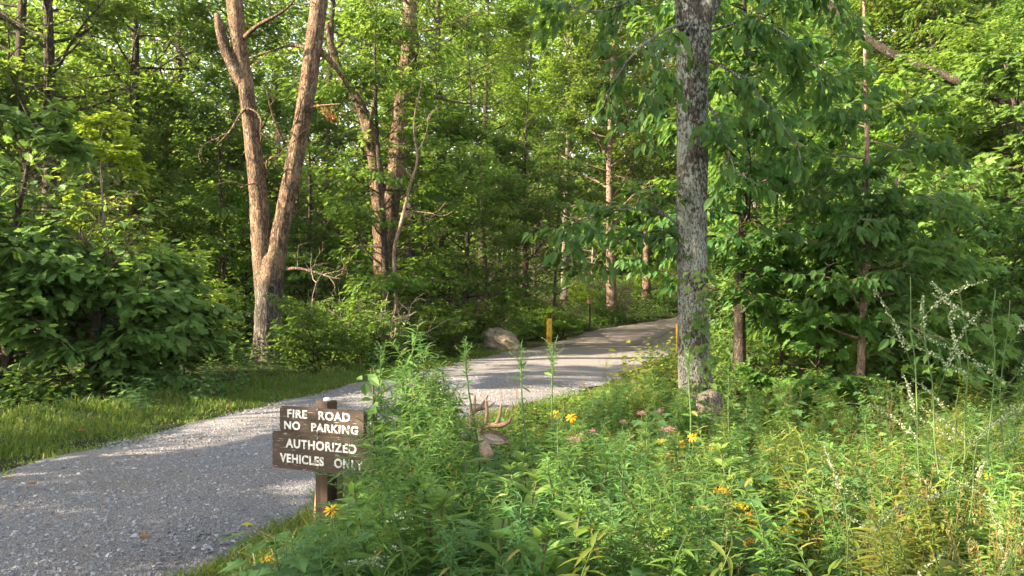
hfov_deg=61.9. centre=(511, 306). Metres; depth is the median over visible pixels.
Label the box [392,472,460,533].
lobed leaf weed
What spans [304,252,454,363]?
brush pile
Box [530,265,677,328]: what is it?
bank undergrowth
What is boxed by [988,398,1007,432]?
bushy weed
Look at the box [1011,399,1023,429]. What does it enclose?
bushy weed
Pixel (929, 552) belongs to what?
seeding grass
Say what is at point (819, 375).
shrub
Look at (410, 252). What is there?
forest tree
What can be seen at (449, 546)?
leafy weed
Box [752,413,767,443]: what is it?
bushy weed
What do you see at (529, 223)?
understory tree
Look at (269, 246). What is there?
forked tree
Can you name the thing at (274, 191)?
understory tree
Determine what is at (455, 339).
shrub
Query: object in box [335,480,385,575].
broad leaved weed
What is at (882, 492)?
leafy weed
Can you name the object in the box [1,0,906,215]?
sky
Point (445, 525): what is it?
broad leaved weed
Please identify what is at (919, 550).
seeding grass
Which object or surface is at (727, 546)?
lobed leaf weed
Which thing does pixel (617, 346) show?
chain
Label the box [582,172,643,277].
understory tree
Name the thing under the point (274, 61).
understory tree
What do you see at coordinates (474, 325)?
shrub
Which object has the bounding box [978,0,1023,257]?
understory tree
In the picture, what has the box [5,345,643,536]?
leaf litter
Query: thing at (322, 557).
feathery weed
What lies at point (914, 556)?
bushy weed
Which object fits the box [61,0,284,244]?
forest tree
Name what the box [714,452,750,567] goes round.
leafy weed
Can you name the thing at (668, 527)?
broad leaved weed
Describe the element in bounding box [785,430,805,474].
bushy weed
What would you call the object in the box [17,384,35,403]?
lobed leaf weed
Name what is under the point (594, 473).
leafy weed
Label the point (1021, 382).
leafy weed
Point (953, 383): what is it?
shrub
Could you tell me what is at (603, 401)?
leafy weed
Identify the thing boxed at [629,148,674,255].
understory tree
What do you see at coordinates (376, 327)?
shrub
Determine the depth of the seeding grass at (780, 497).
5.31 m
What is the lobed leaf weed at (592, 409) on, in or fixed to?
on the forest floor
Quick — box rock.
[694,389,722,435]
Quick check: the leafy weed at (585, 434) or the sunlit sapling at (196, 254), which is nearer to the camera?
the leafy weed at (585, 434)
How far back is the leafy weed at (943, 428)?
7.81 m
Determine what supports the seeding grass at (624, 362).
on the forest floor
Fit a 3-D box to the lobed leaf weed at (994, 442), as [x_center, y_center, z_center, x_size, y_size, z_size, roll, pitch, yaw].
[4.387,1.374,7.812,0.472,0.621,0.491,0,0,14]
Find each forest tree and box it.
[0,0,90,190]
[0,0,169,214]
[0,0,200,331]
[1,0,188,209]
[1,0,247,257]
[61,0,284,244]
[131,0,337,304]
[222,0,357,226]
[222,0,421,309]
[301,0,404,294]
[305,0,546,317]
[334,0,489,310]
[416,0,557,313]
[466,0,594,296]
[505,0,646,305]
[533,0,676,320]
[576,0,676,299]
[625,1,800,320]
[707,0,855,239]
[751,0,891,205]
[809,0,1021,196]
[844,0,1023,236]
[894,0,1021,177]
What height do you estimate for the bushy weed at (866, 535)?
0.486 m
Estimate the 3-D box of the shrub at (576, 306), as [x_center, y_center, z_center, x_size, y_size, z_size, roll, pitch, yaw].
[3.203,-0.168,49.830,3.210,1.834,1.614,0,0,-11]
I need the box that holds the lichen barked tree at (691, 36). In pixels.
[521,0,872,424]
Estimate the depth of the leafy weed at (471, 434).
5.45 m
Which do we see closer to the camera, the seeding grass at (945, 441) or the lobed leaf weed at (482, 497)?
the lobed leaf weed at (482, 497)
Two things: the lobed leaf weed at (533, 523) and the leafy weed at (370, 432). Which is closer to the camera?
the lobed leaf weed at (533, 523)
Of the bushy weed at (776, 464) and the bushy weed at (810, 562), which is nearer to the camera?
the bushy weed at (810, 562)
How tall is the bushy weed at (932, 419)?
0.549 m
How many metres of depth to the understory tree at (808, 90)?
28.48 m
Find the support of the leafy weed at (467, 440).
on the forest floor
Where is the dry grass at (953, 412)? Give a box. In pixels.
[594,370,1023,570]
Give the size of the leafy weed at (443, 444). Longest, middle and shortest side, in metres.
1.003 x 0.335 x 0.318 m
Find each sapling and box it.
[39,109,177,386]
[177,239,236,374]
[379,76,453,332]
[588,0,898,406]
[707,62,830,367]
[708,139,859,379]
[715,0,989,418]
[719,151,970,367]
[727,222,902,415]
[771,145,1000,367]
[793,87,897,354]
[809,201,1023,410]
[848,70,974,343]
[882,156,1023,375]
[919,185,1023,393]
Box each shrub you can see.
[161,317,243,363]
[195,286,252,314]
[196,327,249,359]
[200,286,244,329]
[200,310,251,359]
[207,287,252,349]
[212,288,254,349]
[226,295,253,344]
[232,294,301,348]
[241,289,313,310]
[245,295,296,351]
[264,280,387,370]
[282,294,354,345]
[282,309,310,352]
[286,294,409,367]
[291,289,389,357]
[311,286,372,328]
[330,314,397,361]
[354,310,413,361]
[355,291,485,355]
[360,290,430,337]
[391,303,472,356]
[411,292,482,342]
[421,318,467,352]
[429,300,508,348]
[430,300,495,347]
[433,302,518,348]
[470,293,529,335]
[491,292,521,322]
[505,300,555,338]
[505,305,544,340]
[521,286,561,313]
[532,293,585,338]
[532,307,575,334]
[537,285,564,309]
[545,294,587,313]
[557,268,593,292]
[557,293,595,328]
[562,280,601,308]
[582,258,605,290]
[585,292,624,322]
[588,287,624,313]
[596,279,641,301]
[600,291,643,321]
[616,272,643,298]
[618,284,637,306]
[624,264,654,288]
[634,255,676,285]
[635,345,677,382]
[635,358,677,394]
[642,301,662,317]
[651,287,669,303]
[656,295,677,312]
[666,261,676,274]
[671,350,810,421]
[709,328,761,358]
[710,335,779,378]
[730,356,800,397]
[732,331,799,375]
[740,373,815,424]
[753,345,824,406]
[755,330,849,377]
[804,362,896,409]
[816,374,930,432]
[825,341,900,374]
[852,356,907,417]
[870,351,965,396]
[902,371,992,407]
[966,343,1023,392]
[996,357,1023,402]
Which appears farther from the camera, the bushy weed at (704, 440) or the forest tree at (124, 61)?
the forest tree at (124, 61)
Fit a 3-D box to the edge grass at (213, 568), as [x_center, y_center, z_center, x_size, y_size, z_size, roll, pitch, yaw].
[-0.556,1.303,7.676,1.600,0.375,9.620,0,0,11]
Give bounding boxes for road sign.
[272,397,375,531]
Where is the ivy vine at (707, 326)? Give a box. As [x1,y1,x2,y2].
[677,268,734,421]
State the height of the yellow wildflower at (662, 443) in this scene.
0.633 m
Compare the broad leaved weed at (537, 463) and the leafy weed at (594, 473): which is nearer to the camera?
the leafy weed at (594, 473)
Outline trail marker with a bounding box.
[587,299,592,330]
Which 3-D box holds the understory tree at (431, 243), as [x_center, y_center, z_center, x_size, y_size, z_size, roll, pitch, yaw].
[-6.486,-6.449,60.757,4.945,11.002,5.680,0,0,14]
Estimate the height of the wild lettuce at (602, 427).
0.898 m
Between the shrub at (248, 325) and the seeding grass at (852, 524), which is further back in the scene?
the shrub at (248, 325)
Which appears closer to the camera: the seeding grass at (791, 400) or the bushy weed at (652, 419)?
the bushy weed at (652, 419)
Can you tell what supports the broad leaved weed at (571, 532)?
on the forest floor
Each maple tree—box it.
[833,38,1023,340]
[893,29,1023,292]
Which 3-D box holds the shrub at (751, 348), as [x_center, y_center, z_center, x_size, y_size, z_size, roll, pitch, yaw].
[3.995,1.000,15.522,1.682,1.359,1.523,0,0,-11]
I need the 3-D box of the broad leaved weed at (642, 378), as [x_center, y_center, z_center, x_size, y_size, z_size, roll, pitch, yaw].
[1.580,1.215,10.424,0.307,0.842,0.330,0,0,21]
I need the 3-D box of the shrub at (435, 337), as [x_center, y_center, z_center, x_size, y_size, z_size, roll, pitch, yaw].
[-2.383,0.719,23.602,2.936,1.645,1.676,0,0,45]
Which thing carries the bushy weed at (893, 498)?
on the forest floor
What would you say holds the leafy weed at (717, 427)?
on the forest floor
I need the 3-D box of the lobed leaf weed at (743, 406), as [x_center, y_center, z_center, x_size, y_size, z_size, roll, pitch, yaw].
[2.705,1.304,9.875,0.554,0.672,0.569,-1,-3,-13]
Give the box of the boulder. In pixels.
[477,327,520,350]
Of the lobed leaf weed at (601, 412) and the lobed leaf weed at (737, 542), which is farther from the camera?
the lobed leaf weed at (601, 412)
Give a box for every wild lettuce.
[360,341,390,478]
[455,336,500,506]
[509,340,538,506]
[541,336,571,481]
[548,408,569,530]
[595,418,610,517]
[638,405,653,486]
[670,341,701,481]
[721,369,748,489]
[854,405,885,515]
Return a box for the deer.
[384,395,511,478]
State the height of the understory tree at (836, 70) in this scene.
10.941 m
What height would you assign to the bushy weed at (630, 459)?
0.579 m
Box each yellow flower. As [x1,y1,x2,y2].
[324,504,338,566]
[550,410,560,451]
[556,414,575,469]
[685,433,697,481]
[979,473,995,542]
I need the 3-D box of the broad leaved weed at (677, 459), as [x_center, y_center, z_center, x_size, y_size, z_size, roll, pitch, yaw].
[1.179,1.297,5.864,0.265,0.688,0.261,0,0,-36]
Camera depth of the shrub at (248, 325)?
24.53 m
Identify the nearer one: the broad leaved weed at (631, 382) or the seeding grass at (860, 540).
the seeding grass at (860, 540)
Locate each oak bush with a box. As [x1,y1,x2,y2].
[0,97,153,400]
[0,121,67,366]
[0,187,237,402]
[66,230,245,389]
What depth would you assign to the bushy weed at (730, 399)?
11.53 m
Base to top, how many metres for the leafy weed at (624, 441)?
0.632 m
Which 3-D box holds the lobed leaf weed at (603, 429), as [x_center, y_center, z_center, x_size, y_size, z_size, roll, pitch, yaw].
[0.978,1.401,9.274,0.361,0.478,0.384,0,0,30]
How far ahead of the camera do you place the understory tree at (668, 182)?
25.87 m
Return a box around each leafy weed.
[229,336,235,362]
[235,342,241,369]
[303,343,309,370]
[308,513,343,575]
[315,504,384,575]
[317,538,343,575]
[344,493,368,535]
[346,476,372,546]
[351,474,396,573]
[352,418,445,575]
[353,433,394,545]
[355,404,380,486]
[359,495,426,575]
[360,363,402,473]
[360,487,401,572]
[368,336,372,363]
[369,321,434,486]
[370,460,393,507]
[375,391,394,464]
[375,424,405,498]
[378,414,457,573]
[380,425,396,473]
[382,405,418,496]
[383,351,420,444]
[384,426,464,575]
[387,458,448,575]
[389,368,434,489]
[391,370,405,423]
[399,337,454,473]
[410,361,447,472]
[410,393,443,483]
[411,384,466,489]
[413,385,440,456]
[414,367,447,446]
[414,406,460,534]
[418,398,460,488]
[419,364,461,449]
[419,397,466,533]
[423,425,461,490]
[423,511,492,575]
[427,393,471,528]
[427,516,481,575]
[430,376,462,438]
[437,429,475,567]
[444,378,457,409]
[445,392,468,456]
[453,459,474,506]
[456,469,500,566]
[457,411,482,483]
[459,423,474,466]
[460,465,496,566]
[462,427,480,458]
[462,472,523,573]
[468,429,481,505]
[477,486,492,519]
[478,530,519,575]
[489,489,559,575]
[492,473,523,556]
[513,438,538,507]
[527,450,584,571]
[530,458,577,552]
[532,457,565,545]
[533,416,602,557]
[533,464,547,520]
[545,490,568,553]
[560,436,585,494]
[562,483,628,575]
[563,516,608,575]
[564,473,607,574]
[569,451,595,514]
[576,420,611,493]
[576,430,607,524]
[579,451,613,520]
[586,435,651,573]
[588,434,621,520]
[588,492,651,575]
[594,382,614,445]
[598,465,665,574]
[606,439,645,523]
[608,378,629,456]
[609,382,625,427]
[610,523,659,575]
[615,395,626,428]
[616,427,632,476]
[617,415,633,474]
[618,448,665,538]
[620,478,685,575]
[625,384,639,433]
[628,438,661,525]
[630,417,658,473]
[631,469,655,526]
[642,423,659,453]
[643,442,705,575]
[644,469,666,521]
[645,382,667,447]
[645,465,672,528]
[648,466,728,575]
[652,374,665,397]
[652,478,672,531]
[655,537,710,575]
[657,374,671,407]
[659,394,670,421]
[659,430,697,515]
[660,416,681,462]
[660,461,719,564]
[667,399,683,445]
[669,463,740,575]
[671,385,688,417]
[693,438,719,508]
[703,409,710,436]
[705,425,750,521]
[708,416,723,463]
[708,437,740,516]
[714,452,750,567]
[724,421,753,511]
[727,434,743,501]
[727,454,757,532]
[729,402,738,436]
[731,430,744,459]
[747,380,759,427]
[748,396,763,450]
[749,457,759,480]
[753,433,782,511]
[775,375,799,440]
[785,436,824,558]
[801,433,823,513]
[818,407,832,446]
[819,430,866,571]
[821,519,858,575]
[838,400,855,457]
[838,409,852,452]
[850,451,880,538]
[860,453,905,572]
[872,464,902,539]
[876,419,894,480]
[887,458,915,522]
[899,402,916,460]
[905,509,930,575]
[908,393,919,439]
[918,419,936,459]
[933,410,953,470]
[938,471,970,557]
[944,444,967,503]
[961,402,987,481]
[978,456,1023,572]
[980,439,1015,524]
[993,413,1023,494]
[1006,366,1023,430]
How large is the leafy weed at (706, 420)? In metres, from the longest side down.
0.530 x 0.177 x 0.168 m
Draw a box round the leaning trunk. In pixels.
[827,0,1023,106]
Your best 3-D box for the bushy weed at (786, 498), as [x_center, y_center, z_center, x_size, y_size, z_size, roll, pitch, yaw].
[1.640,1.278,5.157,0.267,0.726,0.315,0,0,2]
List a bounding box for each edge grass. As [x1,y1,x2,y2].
[161,391,576,575]
[178,390,584,575]
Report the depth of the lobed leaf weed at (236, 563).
3.21 m
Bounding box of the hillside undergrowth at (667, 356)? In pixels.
[602,256,1023,398]
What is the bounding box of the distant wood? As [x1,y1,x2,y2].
[0,0,1018,279]
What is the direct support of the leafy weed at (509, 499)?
on the forest floor
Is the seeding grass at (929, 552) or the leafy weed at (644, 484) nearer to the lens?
the seeding grass at (929, 552)
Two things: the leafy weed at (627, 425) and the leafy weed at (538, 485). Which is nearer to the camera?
the leafy weed at (538, 485)
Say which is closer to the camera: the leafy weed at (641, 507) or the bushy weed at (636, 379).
the leafy weed at (641, 507)
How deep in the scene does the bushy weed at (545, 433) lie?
8.86 m
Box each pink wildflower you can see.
[566,435,580,464]
[655,409,667,442]
[658,426,672,471]
[660,425,675,458]
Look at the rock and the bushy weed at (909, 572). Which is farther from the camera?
the rock
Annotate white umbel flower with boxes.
[344,559,363,574]
[368,555,395,575]
[386,513,412,549]
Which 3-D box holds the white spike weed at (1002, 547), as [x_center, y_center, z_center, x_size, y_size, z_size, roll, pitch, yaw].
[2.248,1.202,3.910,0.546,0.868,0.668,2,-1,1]
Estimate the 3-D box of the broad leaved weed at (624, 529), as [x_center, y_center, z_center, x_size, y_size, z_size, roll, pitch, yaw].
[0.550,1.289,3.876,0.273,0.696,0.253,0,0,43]
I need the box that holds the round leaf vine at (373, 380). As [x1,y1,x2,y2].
[357,368,397,490]
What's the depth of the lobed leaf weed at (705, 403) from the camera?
9.86 m
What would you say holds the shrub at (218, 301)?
on the forest floor
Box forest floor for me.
[0,267,1023,575]
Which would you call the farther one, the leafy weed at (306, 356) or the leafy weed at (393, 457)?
the leafy weed at (306, 356)
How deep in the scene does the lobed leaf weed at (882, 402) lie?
9.91 m
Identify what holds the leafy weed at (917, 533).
on the forest floor
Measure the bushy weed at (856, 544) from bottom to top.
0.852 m
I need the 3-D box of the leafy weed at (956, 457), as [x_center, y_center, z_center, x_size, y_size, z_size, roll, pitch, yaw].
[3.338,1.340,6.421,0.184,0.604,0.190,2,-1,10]
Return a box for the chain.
[552,328,674,347]
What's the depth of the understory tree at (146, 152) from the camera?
29.44 m
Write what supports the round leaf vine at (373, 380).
on the forest floor
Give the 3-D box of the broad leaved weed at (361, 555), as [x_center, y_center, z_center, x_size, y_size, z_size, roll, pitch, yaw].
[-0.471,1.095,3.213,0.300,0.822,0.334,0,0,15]
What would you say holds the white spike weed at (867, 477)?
on the forest floor
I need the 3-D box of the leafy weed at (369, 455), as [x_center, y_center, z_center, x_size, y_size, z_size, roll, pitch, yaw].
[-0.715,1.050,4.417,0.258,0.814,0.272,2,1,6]
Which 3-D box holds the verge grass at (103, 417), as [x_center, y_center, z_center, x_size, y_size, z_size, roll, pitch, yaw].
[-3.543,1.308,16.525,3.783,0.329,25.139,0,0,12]
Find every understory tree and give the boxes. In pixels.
[0,33,66,204]
[0,34,82,241]
[0,44,91,239]
[19,63,145,249]
[30,63,145,242]
[64,108,170,299]
[99,116,168,240]
[111,72,225,299]
[116,105,213,261]
[133,74,244,292]
[160,61,299,322]
[179,68,307,308]
[185,168,218,298]
[206,40,386,306]
[206,146,321,300]
[228,79,355,313]
[270,108,321,246]
[275,0,496,315]
[291,177,352,298]
[296,160,372,316]
[299,63,417,298]
[300,112,362,257]
[330,171,371,294]
[334,74,463,309]
[350,53,504,309]
[355,188,421,283]
[397,182,455,294]
[398,25,551,316]
[400,167,457,262]
[406,132,496,298]
[413,134,561,338]
[449,178,497,306]
[451,36,609,321]
[453,154,551,323]
[454,131,561,312]
[461,185,501,271]
[472,128,552,297]
[487,146,552,278]
[494,116,570,306]
[500,182,553,279]
[506,109,609,313]
[528,133,578,268]
[536,154,595,272]
[553,152,621,282]
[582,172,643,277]
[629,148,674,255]
[646,0,851,307]
[764,52,886,290]
[772,76,863,288]
[848,43,1021,270]
[879,79,925,186]
[916,5,1023,348]
[970,40,1023,339]
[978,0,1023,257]
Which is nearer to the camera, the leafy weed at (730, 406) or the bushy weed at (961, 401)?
the leafy weed at (730, 406)
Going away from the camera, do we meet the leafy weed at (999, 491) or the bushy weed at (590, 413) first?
the leafy weed at (999, 491)
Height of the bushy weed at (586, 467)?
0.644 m
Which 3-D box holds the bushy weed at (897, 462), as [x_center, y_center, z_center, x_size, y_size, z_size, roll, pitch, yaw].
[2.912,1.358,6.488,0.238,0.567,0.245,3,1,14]
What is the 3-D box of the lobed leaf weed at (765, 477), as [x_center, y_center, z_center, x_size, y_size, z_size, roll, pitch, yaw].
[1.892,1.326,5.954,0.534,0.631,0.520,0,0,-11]
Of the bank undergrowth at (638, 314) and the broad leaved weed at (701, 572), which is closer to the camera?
the broad leaved weed at (701, 572)
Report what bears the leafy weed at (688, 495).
on the forest floor
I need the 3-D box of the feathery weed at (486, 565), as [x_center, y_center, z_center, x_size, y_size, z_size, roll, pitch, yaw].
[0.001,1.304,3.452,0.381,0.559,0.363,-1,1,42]
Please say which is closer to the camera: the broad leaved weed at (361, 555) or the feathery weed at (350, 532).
the broad leaved weed at (361, 555)
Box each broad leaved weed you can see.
[205,364,212,382]
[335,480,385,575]
[339,487,415,575]
[368,476,489,575]
[401,527,459,575]
[406,486,497,575]
[423,422,481,483]
[424,504,465,546]
[436,440,493,566]
[437,428,473,490]
[443,480,480,566]
[461,501,528,575]
[478,461,532,559]
[479,468,566,567]
[489,517,590,575]
[500,451,544,520]
[512,524,586,574]
[516,459,543,518]
[531,452,576,543]
[537,495,614,573]
[544,557,581,575]
[549,520,584,552]
[560,425,595,492]
[563,423,589,465]
[577,449,637,541]
[606,512,670,572]
[606,531,664,572]
[614,387,640,433]
[614,528,682,572]
[622,406,636,434]
[623,374,635,396]
[624,384,648,417]
[628,431,666,516]
[629,372,648,398]
[635,372,669,414]
[637,492,712,569]
[644,554,719,575]
[645,377,668,403]
[649,454,669,494]
[660,446,694,487]
[661,402,679,444]
[671,392,701,451]
[686,476,734,562]
[694,553,710,566]
[697,508,744,567]
[702,442,759,554]
[706,437,727,472]
[744,478,759,528]
[761,402,771,428]
[765,377,794,432]
[773,381,792,429]
[781,408,800,432]
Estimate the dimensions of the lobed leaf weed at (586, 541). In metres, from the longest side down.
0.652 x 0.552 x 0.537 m
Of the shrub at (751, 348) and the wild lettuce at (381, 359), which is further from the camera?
the shrub at (751, 348)
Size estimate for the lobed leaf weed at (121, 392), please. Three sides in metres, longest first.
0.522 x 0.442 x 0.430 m
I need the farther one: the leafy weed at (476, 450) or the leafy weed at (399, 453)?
the leafy weed at (476, 450)
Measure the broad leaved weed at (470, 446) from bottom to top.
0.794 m
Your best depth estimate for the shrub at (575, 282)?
59.55 m
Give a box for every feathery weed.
[228,561,250,575]
[267,541,296,574]
[273,542,299,565]
[279,520,330,575]
[291,538,360,575]
[309,429,369,535]
[323,505,362,574]
[331,504,363,548]
[333,460,369,535]
[344,464,383,532]
[349,542,378,575]
[372,540,424,575]
[400,541,440,574]
[452,460,490,541]
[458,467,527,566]
[472,560,496,575]
[478,462,505,515]
[482,447,522,502]
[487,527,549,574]
[511,512,549,572]
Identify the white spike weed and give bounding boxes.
[782,443,990,575]
[821,456,919,538]
[868,295,1023,564]
[872,276,1023,520]
[899,378,1023,566]
[912,289,1023,554]
[916,419,1023,533]
[931,467,1023,575]
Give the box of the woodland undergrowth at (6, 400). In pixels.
[0,304,626,412]
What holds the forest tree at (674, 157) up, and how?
on the forest floor
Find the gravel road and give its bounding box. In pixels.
[0,308,733,575]
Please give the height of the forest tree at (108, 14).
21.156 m
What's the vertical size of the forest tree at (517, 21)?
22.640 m
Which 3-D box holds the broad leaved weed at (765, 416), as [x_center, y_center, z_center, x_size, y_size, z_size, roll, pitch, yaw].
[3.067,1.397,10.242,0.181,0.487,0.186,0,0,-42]
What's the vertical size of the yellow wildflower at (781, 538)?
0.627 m
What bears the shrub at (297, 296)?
on the forest floor
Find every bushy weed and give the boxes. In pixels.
[223,364,229,381]
[512,545,556,575]
[530,426,541,454]
[531,432,586,499]
[540,422,549,451]
[557,525,608,575]
[576,454,602,498]
[581,392,601,442]
[586,409,602,456]
[599,386,614,415]
[601,427,624,493]
[606,395,625,440]
[611,417,623,442]
[615,429,640,491]
[617,369,630,392]
[620,375,651,442]
[622,482,664,570]
[626,368,645,390]
[629,384,666,430]
[630,374,659,446]
[632,519,671,575]
[634,397,663,435]
[638,395,671,447]
[639,395,667,437]
[640,440,669,475]
[643,525,706,575]
[644,383,673,423]
[656,472,689,532]
[659,433,687,484]
[663,432,705,528]
[665,389,680,434]
[665,391,697,449]
[667,426,684,468]
[676,392,695,451]
[683,433,689,458]
[684,402,707,454]
[684,501,748,575]
[688,423,711,467]
[690,426,742,513]
[702,535,744,575]
[707,403,729,433]
[707,424,731,485]
[711,404,736,447]
[714,489,752,570]
[714,491,766,574]
[723,384,737,412]
[728,478,798,575]
[737,376,748,412]
[738,447,773,523]
[742,377,763,421]
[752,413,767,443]
[752,430,773,483]
[753,428,767,451]
[755,380,776,433]
[756,426,780,474]
[762,429,793,515]
[762,485,812,574]
[764,425,813,527]
[767,421,809,518]
[767,427,840,575]
[769,456,804,569]
[772,403,795,455]
[783,542,818,575]
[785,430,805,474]
[792,426,808,459]
[794,468,860,575]
[801,410,816,452]
[808,420,821,460]
[809,383,837,445]
[809,386,840,440]
[812,380,842,440]
[817,430,855,488]
[822,557,843,575]
[829,422,840,453]
[835,391,858,450]
[835,446,876,527]
[838,484,918,575]
[840,496,921,575]
[841,543,917,575]
[847,435,864,473]
[848,524,910,575]
[851,509,895,567]
[854,525,915,575]
[858,485,940,575]
[859,422,886,482]
[862,400,890,455]
[862,440,920,539]
[868,433,921,532]
[878,438,904,485]
[880,447,909,486]
[889,467,946,554]
[891,472,956,575]
[894,528,925,574]
[902,483,944,573]
[903,415,947,511]
[911,447,956,543]
[913,383,940,423]
[915,470,972,572]
[917,522,984,575]
[919,449,966,539]
[923,408,945,439]
[932,412,980,508]
[932,415,957,465]
[935,431,953,479]
[937,401,959,445]
[943,411,977,494]
[948,489,971,551]
[951,387,973,432]
[953,409,987,502]
[957,366,987,429]
[963,458,1023,575]
[968,434,1023,559]
[969,369,988,413]
[979,388,991,415]
[982,419,997,461]
[984,501,1023,575]
[984,554,1021,575]
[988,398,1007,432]
[991,414,1023,480]
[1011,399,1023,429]
[1014,422,1023,468]
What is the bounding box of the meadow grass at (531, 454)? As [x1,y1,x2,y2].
[195,383,1023,575]
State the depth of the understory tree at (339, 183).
61.53 m
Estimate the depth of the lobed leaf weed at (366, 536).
3.34 m
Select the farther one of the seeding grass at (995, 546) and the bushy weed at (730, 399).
the bushy weed at (730, 399)
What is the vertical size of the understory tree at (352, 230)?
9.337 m
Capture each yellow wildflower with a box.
[655,437,670,483]
[713,484,733,567]
[717,502,754,573]
[729,500,745,574]
[734,508,775,569]
[736,523,763,573]
[737,534,758,572]
[747,518,777,563]
[765,526,796,575]
[770,532,798,575]
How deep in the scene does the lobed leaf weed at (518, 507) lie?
4.20 m
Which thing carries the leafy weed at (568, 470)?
on the forest floor
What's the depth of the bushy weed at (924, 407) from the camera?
11.14 m
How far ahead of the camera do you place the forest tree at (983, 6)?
36.17 m
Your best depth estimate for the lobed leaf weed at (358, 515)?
3.73 m
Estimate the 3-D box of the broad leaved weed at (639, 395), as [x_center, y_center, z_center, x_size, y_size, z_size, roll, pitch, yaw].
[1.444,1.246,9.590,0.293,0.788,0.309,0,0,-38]
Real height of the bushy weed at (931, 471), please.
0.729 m
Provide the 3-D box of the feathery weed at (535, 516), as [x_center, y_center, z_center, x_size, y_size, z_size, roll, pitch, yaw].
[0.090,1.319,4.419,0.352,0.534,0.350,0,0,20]
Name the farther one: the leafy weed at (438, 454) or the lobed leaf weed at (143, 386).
the lobed leaf weed at (143, 386)
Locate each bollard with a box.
[547,318,551,345]
[676,323,677,349]
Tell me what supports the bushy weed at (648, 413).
on the forest floor
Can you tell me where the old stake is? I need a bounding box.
[313,475,342,519]
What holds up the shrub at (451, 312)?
on the forest floor
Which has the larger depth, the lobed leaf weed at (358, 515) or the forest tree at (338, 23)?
the forest tree at (338, 23)
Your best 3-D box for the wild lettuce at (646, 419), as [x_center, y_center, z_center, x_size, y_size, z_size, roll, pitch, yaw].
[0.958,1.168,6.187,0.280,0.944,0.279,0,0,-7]
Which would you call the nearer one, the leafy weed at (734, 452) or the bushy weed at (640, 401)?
the leafy weed at (734, 452)
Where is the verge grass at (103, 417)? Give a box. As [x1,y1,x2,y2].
[0,347,531,476]
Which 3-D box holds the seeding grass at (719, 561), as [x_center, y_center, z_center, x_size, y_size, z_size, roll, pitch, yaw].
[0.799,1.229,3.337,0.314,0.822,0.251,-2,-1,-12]
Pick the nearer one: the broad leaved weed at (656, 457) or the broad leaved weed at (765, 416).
the broad leaved weed at (656, 457)
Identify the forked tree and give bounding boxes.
[197,0,380,364]
[323,0,516,336]
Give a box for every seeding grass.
[499,376,518,434]
[597,353,616,387]
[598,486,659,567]
[614,352,634,375]
[631,445,682,525]
[637,463,687,525]
[656,535,728,574]
[676,523,761,575]
[689,470,733,562]
[763,470,802,521]
[774,386,802,432]
[798,468,843,567]
[826,487,870,573]
[829,489,899,569]
[842,509,887,575]
[870,441,935,569]
[877,525,933,575]
[880,398,898,432]
[883,378,915,449]
[884,477,962,575]
[894,500,951,574]
[936,416,963,494]
[940,506,1023,575]
[946,491,1023,575]
[962,462,991,526]
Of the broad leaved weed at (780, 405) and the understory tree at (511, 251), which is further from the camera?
the understory tree at (511, 251)
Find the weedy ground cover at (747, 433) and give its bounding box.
[271,376,1023,575]
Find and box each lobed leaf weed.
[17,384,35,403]
[19,368,39,380]
[47,369,64,381]
[54,394,68,409]
[82,374,105,394]
[102,372,134,405]
[113,382,135,405]
[123,367,153,394]
[123,387,152,411]
[126,377,154,402]
[136,381,160,404]
[148,377,165,391]
[180,374,203,394]
[189,376,212,398]
[202,371,228,395]
[210,367,226,385]
[216,382,231,396]
[217,531,328,575]
[226,523,354,575]
[234,372,249,389]
[238,347,258,370]
[243,539,330,575]
[269,531,315,574]
[273,525,359,571]
[278,527,352,575]
[297,348,317,371]
[307,504,392,575]
[327,525,416,575]
[329,342,352,365]
[333,480,432,570]
[353,518,487,572]
[363,345,385,367]
[371,525,465,562]
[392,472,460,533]
[421,562,530,575]
[423,515,495,572]
[441,489,524,574]
[449,484,494,557]
[456,507,532,567]
[457,497,510,566]
[460,534,521,573]
[460,541,496,568]
[495,492,558,542]
[497,450,540,508]
[509,568,552,575]
[546,409,570,437]
[551,523,626,569]
[559,483,630,530]
[567,411,593,431]
[569,448,616,506]
[574,396,609,432]
[579,390,595,420]
[581,397,614,433]
[584,414,616,442]
[589,396,615,431]
[592,381,614,412]
[604,531,671,567]
[609,462,664,532]
[615,411,671,472]
[627,565,646,575]
[643,423,675,460]
[656,526,762,573]
[657,411,684,443]
[662,514,778,575]
[666,478,770,555]
[673,400,716,442]
[680,450,717,490]
[683,393,715,433]
[688,538,775,575]
[697,528,802,575]
[714,528,746,575]
[722,390,766,437]
[723,385,748,417]
[724,412,747,432]
[726,410,761,450]
[730,403,763,436]
[730,422,758,460]
[733,444,761,475]
[744,452,816,532]
[763,394,814,445]
[774,463,881,560]
[783,433,848,502]
[804,478,879,572]
[815,402,864,454]
[831,483,884,550]
[841,481,893,533]
[847,389,893,436]
[847,417,893,460]
[866,400,902,440]
[877,381,922,427]
[878,455,926,494]
[909,412,927,431]
[942,497,981,544]
[967,408,999,448]
[972,425,1020,471]
[987,440,1023,478]
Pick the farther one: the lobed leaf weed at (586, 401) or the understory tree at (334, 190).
the understory tree at (334, 190)
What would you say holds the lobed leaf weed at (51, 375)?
on the forest floor

